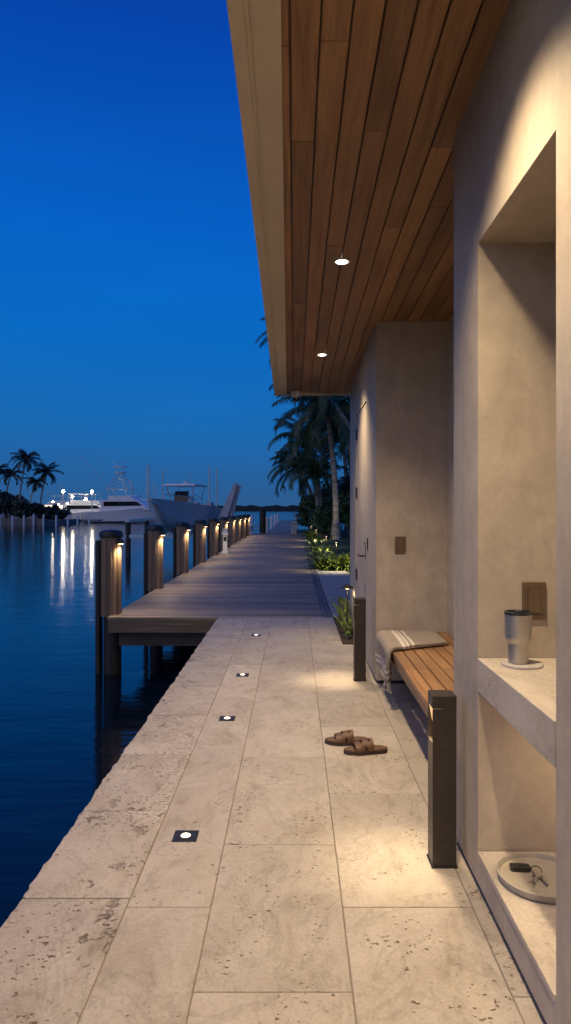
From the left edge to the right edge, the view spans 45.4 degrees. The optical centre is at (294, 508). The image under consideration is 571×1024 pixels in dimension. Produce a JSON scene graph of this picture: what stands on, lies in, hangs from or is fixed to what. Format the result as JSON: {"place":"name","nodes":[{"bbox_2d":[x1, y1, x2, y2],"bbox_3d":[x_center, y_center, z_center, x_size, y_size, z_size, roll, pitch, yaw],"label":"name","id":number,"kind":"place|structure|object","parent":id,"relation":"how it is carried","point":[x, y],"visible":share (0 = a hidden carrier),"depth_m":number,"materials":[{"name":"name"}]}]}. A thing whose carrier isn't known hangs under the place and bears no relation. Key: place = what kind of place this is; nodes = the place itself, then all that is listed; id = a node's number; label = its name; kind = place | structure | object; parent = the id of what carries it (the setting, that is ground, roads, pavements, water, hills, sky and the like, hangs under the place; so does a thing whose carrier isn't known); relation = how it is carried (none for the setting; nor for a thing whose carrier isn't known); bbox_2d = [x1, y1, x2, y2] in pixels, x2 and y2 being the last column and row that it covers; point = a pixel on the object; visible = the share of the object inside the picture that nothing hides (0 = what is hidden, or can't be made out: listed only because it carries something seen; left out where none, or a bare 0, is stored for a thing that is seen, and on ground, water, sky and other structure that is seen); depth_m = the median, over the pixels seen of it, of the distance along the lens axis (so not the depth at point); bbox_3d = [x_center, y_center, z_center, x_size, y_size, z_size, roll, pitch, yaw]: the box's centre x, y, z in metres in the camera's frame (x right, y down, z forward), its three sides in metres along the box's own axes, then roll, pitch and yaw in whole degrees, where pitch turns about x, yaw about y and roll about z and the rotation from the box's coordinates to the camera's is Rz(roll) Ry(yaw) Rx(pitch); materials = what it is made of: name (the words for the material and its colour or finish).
{"place":"outdoors","nodes":[
{"label":"outdoors","id":0,"kind":"place"},
{"bbox_2d":[0,464,11,479],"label":"palm tree","id":1,"kind":"object","parent":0,"point":[2,471],"visible":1,"depth_m":104.11,"materials":[{"name":"green plant"}]},
{"bbox_2d":[0,511,79,524],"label":"shore ground","id":2,"kind":"structure","parent":0,"point":[18,521],"depth_m":96.20,"materials":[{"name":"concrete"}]},
{"bbox_2d":[0,499,4,513],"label":"shrub","id":3,"kind":"object","parent":2,"relation":"on","point":[1,506],"visible":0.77,"depth_m":101.46,"materials":[{"name":"green plant"}]},
{"bbox_2d":[0,490,14,517],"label":"shrub","id":4,"kind":"object","parent":2,"relation":"on","point":[5,493],"visible":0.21,"depth_m":103.22,"materials":[{"name":"green plant"}]},
{"bbox_2d":[0,494,17,517],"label":"shrub","id":5,"kind":"object","parent":2,"relation":"on","point":[8,503],"visible":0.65,"depth_m":100.24,"materials":[{"name":"green plant"}]},
{"bbox_2d":[0,466,27,517],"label":"palm tree","id":6,"kind":"object","parent":2,"relation":"on","point":[15,475],"visible":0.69,"depth_m":107.92,"materials":[{"name":"green plant"}]},
{"bbox_2d":[10,499,32,517],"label":"shrub","id":7,"kind":"object","parent":2,"relation":"on","point":[22,505],"visible":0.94,"depth_m":98.39,"materials":[{"name":"green plant"}]},
{"bbox_2d":[15,494,29,508],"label":"shrub","id":8,"kind":"object","parent":2,"relation":"on","point":[22,497],"visible":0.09,"depth_m":101.72,"materials":[{"name":"green plant"}]},
{"bbox_2d":[8,448,42,517],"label":"palm tree","id":9,"kind":"object","parent":2,"relation":"on","point":[26,459],"visible":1,"depth_m":98.89,"materials":[{"name":"green plant"}]},
{"bbox_2d":[23,477,47,517],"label":"palm tree","id":10,"kind":"object","parent":2,"relation":"on","point":[36,483],"visible":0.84,"depth_m":111.71,"materials":[{"name":"green plant"}]},
{"bbox_2d":[26,502,45,517],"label":"shrub","id":11,"kind":"object","parent":2,"relation":"on","point":[36,509],"visible":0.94,"depth_m":99.49,"materials":[{"name":"green plant"}]},
{"bbox_2d":[32,462,63,503],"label":"palm tree","id":12,"kind":"object","parent":2,"relation":"on","point":[46,470],"visible":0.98,"depth_m":100.86,"materials":[{"name":"green plant"}]},
{"bbox_2d":[39,504,60,519],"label":"shrub","id":13,"kind":"object","parent":2,"relation":"on","point":[48,513],"visible":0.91,"depth_m":100.62,"materials":[{"name":"green plant"}]},
{"bbox_2d":[51,504,71,518],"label":"shrub","id":14,"kind":"object","parent":2,"relation":"on","point":[64,513],"visible":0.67,"depth_m":102.77,"materials":[{"name":"green plant"}]},
{"bbox_2d":[80,519,102,520],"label":"marina dock","id":15,"kind":"object","parent":2,"relation":"on","point":[91,519],"visible":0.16,"depth_m":108.67,"materials":[{"name":"concrete"}]},
{"bbox_2d":[0,511,344,926],"bbox_3d":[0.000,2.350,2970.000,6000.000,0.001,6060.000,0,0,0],"label":"water","id":16,"kind":"structure","parent":0,"point":[72,723],"depth_m":9.08,"materials":[{"name":"blue liquid"}]},
{"bbox_2d":[43,496,68,509],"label":"motor yacht","id":17,"kind":"object","parent":16,"relation":"on","point":[50,503],"visible":0.15,"depth_m":147.83,"materials":[{"name":"beige"}]},
{"bbox_2d":[64,494,99,521],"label":"motor yacht","id":18,"kind":"object","parent":16,"relation":"on","point":[78,507],"visible":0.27,"depth_m":119.85,"materials":[{"name":"white plastic"}]},
{"bbox_2d":[67,505,99,508],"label":"cabin window","id":19,"kind":"structure","parent":18,"relation":"in","point":[69,506],"depth_m":119.89,"materials":[{"name":"black glass"}]},
{"bbox_2d":[81,494,101,505],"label":"motor yacht","id":20,"kind":"object","parent":16,"relation":"on","point":[97,502],"visible":0.09,"depth_m":123.71,"materials":[{"name":"beige"}]},
{"bbox_2d":[95,530,123,674],"bbox_3d":[-2.626,1.998,9.780,0.408,3.403,0.336,0,0,0],"label":"dock piling","id":21,"kind":"object","parent":16,"relation":"in","point":[108,573],"visible":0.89,"depth_m":9.68,"materials":[{"name":"brown wood"}]},
{"bbox_2d":[81,456,155,522],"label":"sport fishing yacht","id":22,"kind":"object","parent":16,"relation":"on","point":[117,509],"visible":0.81,"depth_m":112.92,"materials":[{"name":"white plastic"}]},
{"bbox_2d":[103,501,141,505],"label":"cabin window","id":23,"kind":"structure","parent":22,"relation":"in","point":[134,503],"depth_m":112.76,"materials":[{"name":"black glass"}]},
{"bbox_2d":[2,505,298,510],"bbox_3d":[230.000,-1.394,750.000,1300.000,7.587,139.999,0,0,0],"label":"distant wood","id":24,"kind":"object","parent":16,"relation":"on","point":[267,508],"visible":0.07,"depth_m":706.84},
{"bbox_2d":[144,464,157,500],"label":"sailboat","id":25,"kind":"object","parent":16,"relation":"on","point":[147,483],"visible":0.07,"depth_m":148.27,"materials":[{"name":"plastic"}]},
{"bbox_2d":[144,525,164,595],"bbox_3d":[-2.626,1.998,12.880,0.408,3.403,0.336,0,0,0],"label":"dock piling","id":26,"kind":"object","parent":16,"relation":"in","point":[153,556],"visible":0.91,"depth_m":12.76,"materials":[{"name":"brown wood"}]},
{"bbox_2d":[125,465,228,556],"bbox_3d":[-6.107,0.700,39.021,5.275,6.600,12.043,0,0,0],"label":"lift","id":27,"kind":"object","parent":16,"relation":"in","point":[129,535],"visible":0.32,"depth_m":33.23,"materials":[{"name":"silver metal"}]},
{"bbox_2d":[147,476,222,532],"bbox_3d":[-5.778,-0.346,34.761,2.950,3.052,8.850,0,0,8],"label":"console boat","id":28,"kind":"object","parent":27,"relation":"on","point":[182,506],"visible":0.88,"depth_m":32.89,"materials":[{"name":"white plastic"}]},
{"bbox_2d":[173,522,190,578],"bbox_3d":[-2.626,1.998,15.980,0.408,3.403,0.336,0,0,0],"label":"dock piling","id":29,"kind":"object","parent":16,"relation":"in","point":[181,548],"visible":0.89,"depth_m":15.86,"materials":[{"name":"brown wood"}]},
{"bbox_2d":[193,519,207,566],"bbox_3d":[-2.626,1.998,19.080,0.408,3.403,0.336,0,0,0],"label":"dock piling","id":30,"kind":"object","parent":16,"relation":"in","point":[199,540],"visible":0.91,"depth_m":18.97,"materials":[{"name":"brown wood"}]},
{"bbox_2d":[207,518,219,558],"bbox_3d":[-2.626,1.998,22.180,0.408,3.403,0.336,0,0,0],"label":"dock piling","id":31,"kind":"object","parent":16,"relation":"in","point":[212,537],"visible":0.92,"depth_m":22.06,"materials":[{"name":"brown wood"}]},
{"bbox_2d":[107,533,331,645],"bbox_3d":[-1.073,1.724,25.790,3.175,0.452,32.680,0,0,0],"label":"dock","id":32,"kind":"object","parent":16,"relation":"in","point":[261,575],"visible":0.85,"depth_m":11.82,"materials":[{"name":"wood"}]},
{"bbox_2d":[222,528,230,553],"bbox_3d":[-2.283,1.080,22.900,0.314,0.840,0.197,0,0,0],"label":"power pedestal","id":33,"kind":"object","parent":32,"relation":"on","point":[225,534],"visible":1,"depth_m":22.84,"materials":[{"name":"white plastic"}]},
{"bbox_2d":[218,483,240,518],"bbox_3d":[-3.268,0.149,34.600,1.337,2.941,0.440,0,0,0],"label":"davit crane","id":34,"kind":"object","parent":32,"relation":"on","point":[229,507],"visible":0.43,"depth_m":34.40,"materials":[{"name":"grey metal"}]},
{"bbox_2d":[218,517,228,552],"bbox_3d":[-2.626,1.998,25.280,0.408,3.403,0.336,0,0,0],"label":"dock piling","id":35,"kind":"object","parent":16,"relation":"in","point":[223,521],"visible":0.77,"depth_m":25.18,"materials":[{"name":"brown wood"}]},
{"bbox_2d":[228,516,235,545],"bbox_3d":[-2.626,1.998,28.380,0.408,3.403,0.336,0,0,0],"label":"dock piling","id":36,"kind":"object","parent":16,"relation":"in","point":[231,528],"visible":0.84,"depth_m":28.25,"materials":[{"name":"brown wood"}]},
{"bbox_2d":[235,515,241,542],"bbox_3d":[-2.626,1.998,31.480,0.408,3.403,0.336,0,0,0],"label":"dock piling","id":37,"kind":"object","parent":16,"relation":"in","point":[238,518],"visible":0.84,"depth_m":31.35,"materials":[{"name":"brown wood"}]},
{"bbox_2d":[240,515,246,538],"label":"dock piling","id":38,"kind":"object","parent":16,"relation":"in","point":[243,527],"visible":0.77,"depth_m":34.45,"materials":[{"name":"brown wood"}]},
{"bbox_2d":[245,514,250,536],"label":"dock piling","id":39,"kind":"object","parent":16,"relation":"in","point":[248,517],"visible":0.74,"depth_m":37.56,"materials":[{"name":"brown wood"}]},
{"bbox_2d":[250,516,252,533],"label":"dock post","id":40,"kind":"object","parent":16,"relation":"in","point":[251,523],"visible":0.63,"depth_m":58.40,"materials":[{"name":"wood"}]},
{"bbox_2d":[259,508,265,532],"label":"mooring pile","id":41,"kind":"object","parent":16,"relation":"in","point":[262,520],"visible":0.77,"depth_m":42.14,"materials":[{"name":"brown wood"}]},
{"bbox_2d":[266,517,268,532],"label":"dock post","id":42,"kind":"object","parent":16,"relation":"in","point":[267,524],"visible":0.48,"depth_m":47.88,"materials":[{"name":"white wood"}]},
{"bbox_2d":[270,516,272,529],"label":"dock post","id":43,"kind":"object","parent":16,"relation":"in","point":[271,522],"visible":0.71,"depth_m":57.90,"materials":[{"name":"white wood"}]},
{"bbox_2d":[0,0,348,506],"label":"sky","id":44,"kind":"structure","parent":0,"point":[132,306],"materials":[{"name":"blue"}]},
{"bbox_2d":[0,618,545,1023],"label":"pavement","id":45,"kind":"structure","parent":0,"point":[300,880],"depth_m":2.76,"materials":[{"name":"stone"}]},
{"bbox_2d":[171,830,199,841],"bbox_3d":[-0.499,1.507,3.126,0.112,0.027,0.108,0,0,0],"label":"recessed ground light","id":46,"kind":"object","parent":45,"relation":"on","point":[185,836],"visible":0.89,"depth_m":3.12,"materials":[{"name":"black metal"}]},
{"bbox_2d":[219,716,235,720],"bbox_3d":[-0.482,1.507,4.880,0.112,0.027,0.108,0,0,0],"label":"recessed ground light","id":47,"kind":"object","parent":45,"relation":"on","point":[226,718],"visible":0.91,"depth_m":4.87,"materials":[{"name":"black metal"}]},
{"bbox_2d":[236,673,248,676],"bbox_3d":[-0.470,1.507,6.160,0.112,0.027,0.108,0,0,0],"label":"recessed ground light","id":48,"kind":"object","parent":45,"relation":"on","point":[242,674],"visible":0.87,"depth_m":6.14,"materials":[{"name":"black metal"}]},
{"bbox_2d":[333,617,352,643],"bbox_3d":[0.620,1.519,8.465,0.180,0.062,1.830,0,0,0],"label":"planting bed","id":49,"kind":"object","parent":45,"relation":"on","point":[344,639],"visible":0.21,"depth_m":8.07,"materials":[{"name":"soil"}]},
{"bbox_2d":[331,599,350,627],"bbox_3d":[0.615,1.301,8.498,0.358,0.373,0.652,0,0,-18],"label":"garden plant","id":50,"kind":"object","parent":49,"relation":"on","point":[341,612],"visible":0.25,"depth_m":8.62,"materials":[{"name":"green plant"}]},
{"bbox_2d":[339,598,346,619],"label":"garden plant","id":51,"kind":"object","parent":49,"relation":"on","point":[342,601],"visible":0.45,"depth_m":8.69,"materials":[{"name":"green plant"}]},
{"bbox_2d":[334,613,352,631],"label":"garden plant","id":52,"kind":"object","parent":49,"relation":"on","point":[342,620],"visible":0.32,"depth_m":8.12,"materials":[{"name":"green plant"}]},
{"bbox_2d":[342,599,349,616],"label":"garden plant","id":53,"kind":"object","parent":49,"relation":"on","point":[345,606],"visible":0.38,"depth_m":8.38,"materials":[{"name":"green plant"}]},
{"bbox_2d":[341,584,352,621],"bbox_3d":[0.615,1.205,7.980,0.150,0.650,0.150,0,0,0],"label":"path light","id":54,"kind":"object","parent":49,"relation":"on","point":[347,586],"visible":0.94,"depth_m":7.96,"materials":[{"name":"brown metal"}]},
{"bbox_2d":[341,609,352,625],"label":"garden plant","id":55,"kind":"object","parent":49,"relation":"on","point":[344,613],"visible":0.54,"depth_m":8.09,"materials":[{"name":"green plant"}]},
{"bbox_2d":[342,619,352,638],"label":"garden plant","id":56,"kind":"object","parent":49,"relation":"on","point":[348,629],"visible":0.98,"depth_m":7.81,"materials":[{"name":"green plant"}]},
{"bbox_2d":[325,730,366,745],"bbox_3d":[0.331,1.458,4.371,0.275,0.082,0.125,0,0,-3],"label":"sandal","id":57,"kind":"object","parent":45,"relation":"on","point":[345,738],"visible":0.9,"depth_m":4.33,"materials":[{"name":"leather"}]},
{"bbox_2d":[353,597,365,680],"bbox_3d":[0.570,1.141,5.990,0.110,0.718,0.110,0,0,0],"label":"bollard light","id":58,"kind":"object","parent":45,"relation":"on","point":[359,638],"visible":1,"depth_m":5.94,"materials":[{"name":"brown metal"}]},
{"bbox_2d":[344,738,387,754],"bbox_3d":[0.436,1.458,4.209,0.275,0.082,0.125,0,0,-8],"label":"sandal","id":59,"kind":"object","parent":45,"relation":"on","point":[364,747],"visible":1,"depth_m":4.17,"materials":[{"name":"leather"}]},
{"bbox_2d":[226,0,570,1023],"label":"house","id":60,"kind":"structure","parent":45,"relation":"on","point":[408,162],"depth_m":2.68,"materials":[{"name":"paint"}]},
{"bbox_2d":[355,404,365,597],"bbox_3d":[0.693,0.206,7.229,0.110,2.518,1.046,0,0,0],"label":"door","id":61,"kind":"structure","parent":60,"relation":"in","point":[360,433],"depth_m":7.23,"materials":[{"name":"paint"}]},
{"bbox_2d":[391,632,453,716],"bbox_3d":[1.014,1.208,4.473,0.579,0.305,2.745,0,0,0],"label":"bench","id":62,"kind":"object","parent":60,"relation":"attached to","point":[422,671],"visible":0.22,"depth_m":4.57,"materials":[{"name":"brown wood"}]},
{"bbox_2d":[375,630,448,692],"bbox_3d":[0.929,1.192,5.379,0.522,0.368,0.735,0,0,0],"label":"towel","id":63,"kind":"object","parent":62,"relation":"on","point":[388,642],"visible":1,"depth_m":5.29,"materials":[{"name":"fabric"}]},
{"bbox_2d":[497,852,555,903],"bbox_3d":[0.888,1.326,2.460,0.306,0.030,0.306,0,0,0],"label":"tray","id":64,"kind":"object","parent":60,"relation":"on","point":[540,890],"visible":0.82,"depth_m":2.48,"materials":[{"name":"ceramic"}]},
{"bbox_2d":[509,863,549,884],"bbox_3d":[0.850,1.323,2.472,0.109,0.020,0.136,0,0,0],"label":"key bunch","id":65,"kind":"object","parent":64,"relation":"in","point":[521,867],"visible":1,"depth_m":2.50,"materials":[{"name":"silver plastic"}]},
{"bbox_2d":[427,690,457,868],"bbox_3d":[0.626,1.141,2.900,0.110,0.718,0.110,0,0,0],"label":"bollard light","id":66,"kind":"object","parent":45,"relation":"on","point":[442,708],"visible":1,"depth_m":2.85,"materials":[{"name":"brown metal"}]},
{"bbox_2d":[290,522,296,533],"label":"dock box","id":67,"kind":"object","parent":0,"point":[293,527],"visible":0.94,"depth_m":40.36,"materials":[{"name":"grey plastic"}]},
{"bbox_2d":[297,529,349,617],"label":"ground","id":68,"kind":"structure","parent":0,"point":[343,545],"depth_m":29.92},
{"bbox_2d":[250,520,293,532],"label":"dock","id":69,"kind":"object","parent":68,"relation":"on","point":[282,526],"visible":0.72,"depth_m":54.82,"materials":[{"name":"grey wood"}]},
{"bbox_2d":[266,450,330,498],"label":"palm tree","id":70,"kind":"object","parent":68,"relation":"on","point":[300,481],"visible":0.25,"depth_m":44.75,"materials":[{"name":"green plant"}]},
{"bbox_2d":[255,317,349,536],"bbox_3d":[0.771,-4.021,34.043,5.343,11.268,6.361,0,0,0],"label":"palm tree","id":71,"kind":"object","parent":68,"relation":"on","point":[260,336],"visible":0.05,"depth_m":34.27,"materials":[{"name":"green plant"}]},
{"bbox_2d":[268,416,348,506],"bbox_3d":[0.859,-2.039,40.026,4.996,7.203,5.443,0,0,0],"label":"palm tree","id":72,"kind":"object","parent":68,"relation":"on","point":[295,448],"visible":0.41,"depth_m":39.50,"materials":[{"name":"green plant"}]},
{"bbox_2d":[268,384,349,430],"bbox_3d":[1.291,-2.678,29.089,4.995,8.501,4.186,0,0,0],"label":"palm tree","id":73,"kind":"object","parent":68,"relation":"on","point":[333,400],"visible":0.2,"depth_m":29.40,"materials":[{"name":"green plant"}]},
{"bbox_2d":[294,493,325,531],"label":"shrub","id":74,"kind":"object","parent":68,"relation":"on","point":[304,508],"visible":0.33,"depth_m":42.58,"materials":[{"name":"green plant"}]},
{"bbox_2d":[271,396,349,539],"bbox_3d":[1.753,-2.611,34.222,5.972,8.266,6.158,0,0,0],"label":"palm tree","id":75,"kind":"object","parent":68,"relation":"on","point":[309,414],"visible":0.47,"depth_m":33.82,"materials":[{"name":"green plant"}]},
{"bbox_2d":[279,452,348,535],"bbox_3d":[1.150,-0.827,38.032,3.784,4.695,3.840,0,0,34],"label":"palm tree","id":76,"kind":"object","parent":68,"relation":"on","point":[320,473],"visible":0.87,"depth_m":37.82,"materials":[{"name":"green plant"}]},
{"bbox_2d":[305,531,322,538],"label":"garden plant","id":77,"kind":"object","parent":68,"relation":"on","point":[312,534],"visible":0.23,"depth_m":33.56,"materials":[{"name":"green plant"}]},
{"bbox_2d":[300,481,328,501],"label":"shrub","id":78,"kind":"object","parent":68,"relation":"on","point":[323,491],"visible":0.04,"depth_m":45.31,"materials":[{"name":"green plant"}]},
{"bbox_2d":[306,541,323,550],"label":"garden plant","id":79,"kind":"object","parent":68,"relation":"on","point":[313,545],"visible":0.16,"depth_m":24.35,"materials":[{"name":"green plant"}]},
{"bbox_2d":[304,545,329,556],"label":"garden plant","id":80,"kind":"object","parent":68,"relation":"on","point":[318,549],"visible":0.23,"depth_m":21.25,"materials":[{"name":"green plant"}]},
{"bbox_2d":[306,544,330,554],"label":"garden plant","id":81,"kind":"object","parent":68,"relation":"on","point":[317,547],"visible":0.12,"depth_m":22.46,"materials":[{"name":"green plant"}]},
{"bbox_2d":[304,555,335,570],"bbox_3d":[0.732,1.350,17.118,1.170,0.404,1.193,0,0,0],"label":"garden plant","id":82,"kind":"object","parent":68,"relation":"on","point":[320,564],"visible":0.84,"depth_m":16.96,"materials":[{"name":"green plant"}]},
{"bbox_2d":[305,546,334,556],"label":"garden plant","id":83,"kind":"object","parent":68,"relation":"on","point":[318,552],"visible":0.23,"depth_m":20.48,"materials":[{"name":"green plant"}]},
{"bbox_2d":[308,505,332,536],"bbox_3d":[1.549,0.673,36.498,1.687,1.760,2.058,0,0,0],"label":"shrub","id":84,"kind":"object","parent":68,"relation":"on","point":[320,519],"visible":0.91,"depth_m":35.90,"materials":[{"name":"green plant"}]},
{"bbox_2d":[305,548,335,560],"bbox_3d":[0.800,1.337,19.582,1.152,0.406,1.151,0,0,0],"label":"garden plant","id":85,"kind":"object","parent":68,"relation":"on","point":[322,553],"visible":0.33,"depth_m":19.62,"materials":[{"name":"green plant"}]},
{"bbox_2d":[297,401,348,532],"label":"palm tree","id":86,"kind":"object","parent":68,"relation":"on","point":[346,466],"visible":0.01,"depth_m":43.90,"materials":[{"name":"green plant"}]},
{"bbox_2d":[297,412,349,472],"bbox_3d":[2.852,-1.968,37.168,5.438,7.061,5.146,0,0,17],"label":"palm tree","id":87,"kind":"object","parent":68,"relation":"on","point":[326,449],"visible":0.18,"depth_m":36.17,"materials":[{"name":"green plant"}]},
{"bbox_2d":[304,552,342,564],"bbox_3d":[0.858,1.333,17.911,1.212,0.427,1.010,0,0,0],"label":"garden plant","id":88,"kind":"object","parent":68,"relation":"on","point":[330,554],"visible":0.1,"depth_m":17.97,"materials":[{"name":"green plant"}]},
{"bbox_2d":[312,544,339,554],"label":"garden plant","id":89,"kind":"object","parent":68,"relation":"on","point":[331,549],"visible":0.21,"depth_m":21.91,"materials":[{"name":"green plant"}]},
{"bbox_2d":[313,554,343,569],"bbox_3d":[1.002,1.336,17.313,1.178,0.414,1.161,0,0,0],"label":"garden plant","id":90,"kind":"object","parent":68,"relation":"on","point":[334,557],"visible":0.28,"depth_m":17.17,"materials":[{"name":"green plant"}]},
{"bbox_2d":[321,475,347,530],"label":"shrub","id":91,"kind":"object","parent":68,"relation":"on","point":[326,502],"visible":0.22,"depth_m":41.50,"materials":[{"name":"green plant"}]},
{"bbox_2d":[324,554,349,570],"bbox_3d":[1.278,1.316,17.022,1.227,0.457,1.201,0,0,0],"label":"garden plant","id":92,"kind":"object","parent":68,"relation":"on","point":[342,565],"visible":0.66,"depth_m":16.83,"materials":[{"name":"green plant"}]},
{"bbox_2d":[338,490,349,532],"bbox_3d":[3.221,0.263,36.919,2.346,2.598,2.003,0,0,-38],"label":"shrub","id":93,"kind":"object","parent":68,"relation":"on","point":[344,509],"visible":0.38,"depth_m":36.41,"materials":[{"name":"green plant"}]},
{"bbox_2d":[340,469,349,493],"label":"shrub","id":94,"kind":"object","parent":68,"relation":"on","point":[345,482],"visible":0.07,"depth_m":40.17,"materials":[{"name":"green plant"}]},
{"bbox_2d":[303,533,349,616],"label":"path","id":95,"kind":"structure","parent":0,"point":[332,583],"depth_m":13.35,"materials":[{"name":"concrete"}]},
{"bbox_2d":[334,540,338,570],"bbox_3d":[1.000,1.145,16.400,0.150,0.770,0.150,0,0,0],"label":"path light","id":96,"kind":"object","parent":95,"relation":"on","point":[336,541],"visible":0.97,"depth_m":16.39,"materials":[{"name":"brown metal"}]},
{"bbox_2d":[501,659,543,669],"bbox_3d":[0.850,0.580,2.550,0.154,0.009,0.152,0,0,0],"label":"coaster","id":97,"kind":"object","parent":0,"point":[533,665],"visible":0.83,"depth_m":2.51,"materials":[{"name":"stone"}]},
{"bbox_2d":[504,609,532,664],"bbox_3d":[0.835,0.478,2.550,0.104,0.194,0.104,0,0,0],"label":"tumbler","id":98,"kind":"object","parent":97,"relation":"on","point":[518,629],"visible":1,"depth_m":2.52,"materials":[{"name":"metal"}]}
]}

